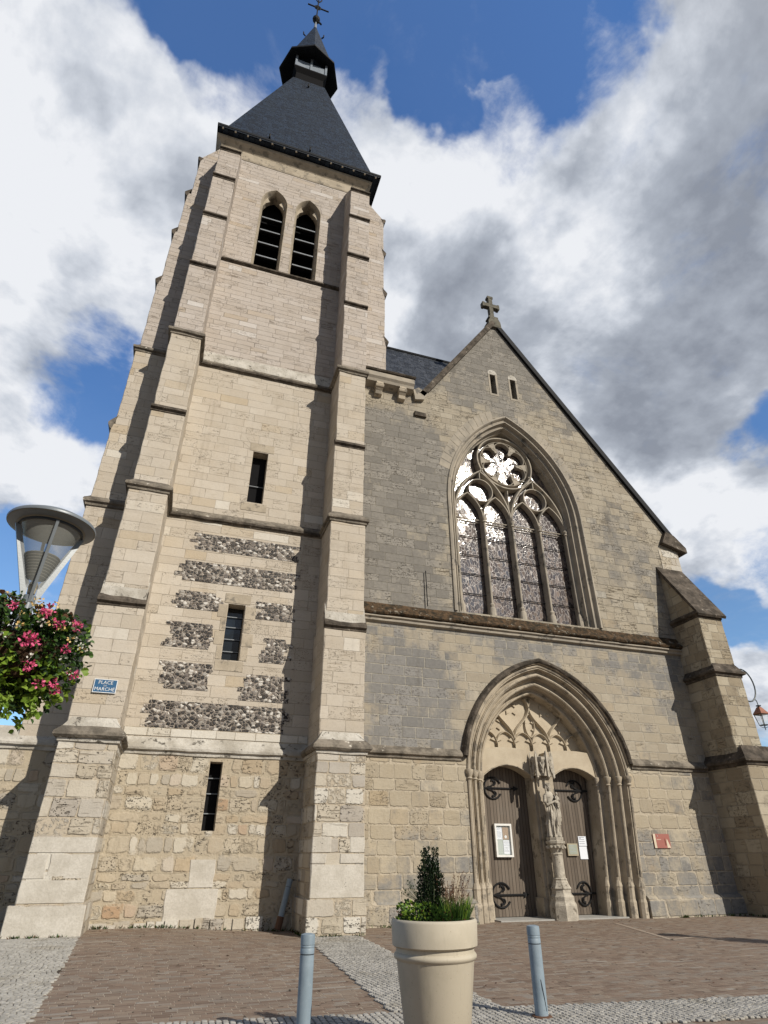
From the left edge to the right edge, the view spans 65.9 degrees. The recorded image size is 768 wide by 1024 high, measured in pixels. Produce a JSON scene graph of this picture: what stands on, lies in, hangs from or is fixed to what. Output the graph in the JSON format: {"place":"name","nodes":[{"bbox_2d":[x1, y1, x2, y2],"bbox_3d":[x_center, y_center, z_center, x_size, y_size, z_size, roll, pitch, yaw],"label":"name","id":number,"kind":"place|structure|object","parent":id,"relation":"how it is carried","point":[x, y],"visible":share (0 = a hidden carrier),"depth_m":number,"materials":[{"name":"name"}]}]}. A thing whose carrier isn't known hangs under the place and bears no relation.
{"place":"outdoors","nodes":[
{"label":"outdoors","id":0,"kind":"place"},
{"bbox_2d":[0,931,79,1023],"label":"cobble apron","id":1,"kind":"object","parent":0,"point":[30,969],"visible":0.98,"depth_m":9.51,"materials":[{"name":"stone"}]},
{"bbox_2d":[0,0,767,746],"label":"sky","id":2,"kind":"structure","parent":0,"point":[594,170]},
{"bbox_2d":[26,915,767,1023],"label":"brick paving","id":3,"kind":"structure","parent":0,"point":[170,978],"depth_m":9.94,"materials":[{"name":"brown brick"}]},
{"bbox_2d":[0,505,95,711],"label":"street lamp","id":4,"kind":"object","parent":3,"relation":"on","point":[49,526],"visible":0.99,"depth_m":4.76,"materials":[{"name":"grey metal"}]},
{"bbox_2d":[0,589,94,733],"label":"flower basket","id":5,"kind":"object","parent":4,"relation":"hanging from","point":[33,656],"visible":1,"depth_m":4.28,"materials":[{"name":"plant"}]},
{"bbox_2d":[275,878,292,930],"bbox_3d":[-2.607,10.217,15.456,0.175,1.137,0.166,21,-39,-9],"label":"bollard","id":6,"kind":"object","parent":3,"relation":"on","point":[280,917],"visible":1,"depth_m":15.38,"materials":[{"name":"grey metal"}]},
{"bbox_2d":[296,933,314,1023],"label":"bollard","id":7,"kind":"object","parent":3,"relation":"on","point":[305,988],"visible":1,"depth_m":6.41,"materials":[{"name":"grey metal"}]},
{"bbox_2d":[0,913,767,938],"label":"weeds","id":8,"kind":"object","parent":3,"relation":"on","point":[197,927],"visible":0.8,"depth_m":14.60,"materials":[{"name":"green plant"}]},
{"bbox_2d":[315,935,504,1012],"bbox_3d":[-0.246,8.181,10.789,1.487,0.026,8.373,8,-31,-13],"label":"cobble strip","id":9,"kind":"object","parent":3,"relation":"on","point":[374,972],"visible":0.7,"depth_m":10.23,"materials":[{"name":"stone"}]},
{"bbox_2d":[391,917,477,1023],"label":"planter","id":10,"kind":"object","parent":3,"relation":"on","point":[435,963],"visible":0.94,"depth_m":5.77,"materials":[{"name":"beige plastic"}]},
{"bbox_2d":[416,846,445,921],"bbox_3d":[0.492,4.032,6.399,0.348,0.746,0.255,9,-32,-16],"label":"evergreen shrub","id":11,"kind":"object","parent":10,"relation":"in","point":[429,888],"visible":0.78,"depth_m":6.38,"materials":[{"name":"green plant"}]},
{"bbox_2d":[396,879,465,921],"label":"bedding plants","id":12,"kind":"object","parent":10,"relation":"in","point":[404,914],"visible":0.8,"depth_m":6.13,"materials":[{"name":"green plant"}]},
{"bbox_2d":[435,871,475,921],"bbox_3d":[0.739,4.144,6.375,0.530,0.481,0.488,9,-32,-16],"label":"grass clump","id":13,"kind":"object","parent":10,"relation":"in","point":[457,910],"visible":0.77,"depth_m":6.29,"materials":[{"name":"green plant"}]},
{"bbox_2d":[152,994,767,1023],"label":"cobble band","id":14,"kind":"object","parent":3,"relation":"on","point":[684,1010],"visible":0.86,"depth_m":7.11,"materials":[{"name":"stone"}]},
{"bbox_2d":[526,925,551,1019],"bbox_3d":[1.872,5.623,7.230,0.256,0.967,0.250,9,-32,-16],"label":"bollard","id":15,"kind":"object","parent":3,"relation":"on","point":[537,977],"visible":0.98,"depth_m":7.18,"materials":[{"name":"grey metal"}]},
{"bbox_2d":[615,923,695,939],"bbox_3d":[7.101,10.916,15.460,0.942,0.001,4.122,0,-30,1],"label":"edging strip","id":16,"kind":"object","parent":3,"relation":"on","point":[654,934],"visible":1,"depth_m":14.63,"materials":[{"name":"grey stone"}]},
{"label":"ground","id":17,"kind":"structure","parent":0,"visible":0},
{"bbox_2d":[0,0,767,938],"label":"church","id":18,"kind":"structure","parent":17,"relation":"on","point":[358,602],"depth_m":20.73,"materials":[{"name":"stone"}]},
{"bbox_2d":[92,678,117,693],"bbox_3d":[-7.309,4.564,15.532,0.570,0.350,0.036,9,-32,-16],"label":"street sign","id":19,"kind":"object","parent":18,"relation":"attached to","point":[104,686],"visible":1,"depth_m":15.52,"materials":[{"name":"blue metal"}]},
{"bbox_2d":[201,762,222,830],"bbox_3d":[-4.828,7.959,16.591,0.384,1.764,0.420,9,-32,-16],"label":"slit window","id":20,"kind":"structure","parent":18,"relation":"in","point":[215,768],"depth_m":16.72,"materials":[{"name":"glass"}]},
{"bbox_2d":[221,604,245,660],"bbox_3d":[-4.858,3.919,19.033,0.574,1.864,0.420,9,-32,-16],"label":"slit window","id":21,"kind":"structure","parent":18,"relation":"in","point":[231,646],"depth_m":19.22,"materials":[{"name":"glass"}]},
{"bbox_2d":[247,452,267,503],"bbox_3d":[-4.744,-1.183,22.124,0.594,2.254,0.420,9,-32,-16],"label":"slit window","id":22,"kind":"structure","parent":18,"relation":"in","point":[255,494],"depth_m":22.37,"materials":[{"name":"glass"}]},
{"bbox_2d":[251,190,287,270],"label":"belfry window","id":23,"kind":"structure","parent":18,"relation":"in","point":[270,229],"depth_m":30.04,"materials":[{"name":"stone"}]},
{"bbox_2d":[288,200,320,279],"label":"belfry window","id":24,"kind":"structure","parent":18,"relation":"in","point":[304,230],"depth_m":30.51,"materials":[{"name":"stone"}]},
{"bbox_2d":[493,824,513,856],"bbox_3d":[3.932,10.808,19.512,0.620,0.960,0.110,9,-32,-16],"label":"notice board","id":25,"kind":"object","parent":18,"relation":"attached to","point":[503,841],"visible":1,"depth_m":19.50,"materials":[{"name":"paper"}]},
{"bbox_2d":[483,767,537,917],"bbox_3d":[4.050,10.683,19.725,1.860,4.630,0.135,9,-32,-16],"label":"door","id":26,"kind":"structure","parent":18,"relation":"in","point":[513,881],"depth_m":19.58,"materials":[{"name":"brown wood"}]},
{"bbox_2d":[447,416,602,627],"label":"nave window","id":27,"kind":"structure","parent":18,"relation":"in","point":[518,546],"depth_m":25.32,"materials":[{"name":"glass"}]},
{"bbox_2d":[543,782,562,837],"bbox_3d":[5.524,9.846,19.599,0.561,1.650,0.506,9,-32,-16],"label":"statue","id":28,"kind":"object","parent":18,"relation":"on","point":[551,802],"visible":1,"depth_m":19.43,"materials":[{"name":"stone"}]},
{"bbox_2d":[566,843,578,855],"bbox_3d":[6.394,11.454,20.104,0.400,0.360,0.068,9,-32,-16],"label":"faded notice","id":29,"kind":"object","parent":18,"relation":"attached to","point":[572,849],"visible":1,"depth_m":20.07,"materials":[{"name":"beige paper"}]},
{"bbox_2d":[553,770,597,914],"bbox_3d":[6.512,11.089,20.420,1.720,4.630,0.154,9,-32,-16],"label":"door","id":30,"kind":"structure","parent":18,"relation":"in","point":[570,788],"depth_m":20.43,"materials":[{"name":"brown wood"}]},
{"bbox_2d":[578,836,586,845],"bbox_3d":[6.819,11.316,20.373,0.310,0.290,0.010,9,-32,-16],"label":"paper notice","id":31,"kind":"object","parent":18,"relation":"attached to","point":[582,840],"visible":1,"depth_m":20.37,"materials":[{"name":"white paper"}]},
{"bbox_2d":[579,846,587,858],"bbox_3d":[6.804,11.615,20.196,0.300,0.375,0.006,9,-32,-16],"label":"paper notice","id":32,"kind":"object","parent":18,"relation":"attached to","point":[583,852],"visible":1,"depth_m":20.20,"materials":[{"name":"white paper"}]},
{"bbox_2d":[652,834,670,847],"bbox_3d":[9.374,11.111,20.011,0.660,0.420,0.053,9,-32,-16],"label":"wall plaque","id":33,"kind":"object","parent":18,"relation":"attached to","point":[661,840],"depth_m":19.99,"materials":[{"name":"red ceramic"}]},
{"bbox_2d":[740,669,767,729],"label":"wall lantern","id":34,"kind":"object","parent":18,"relation":"attached to","point":[759,711],"depth_m":22.57,"materials":[{"name":"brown metal"}]}
]}

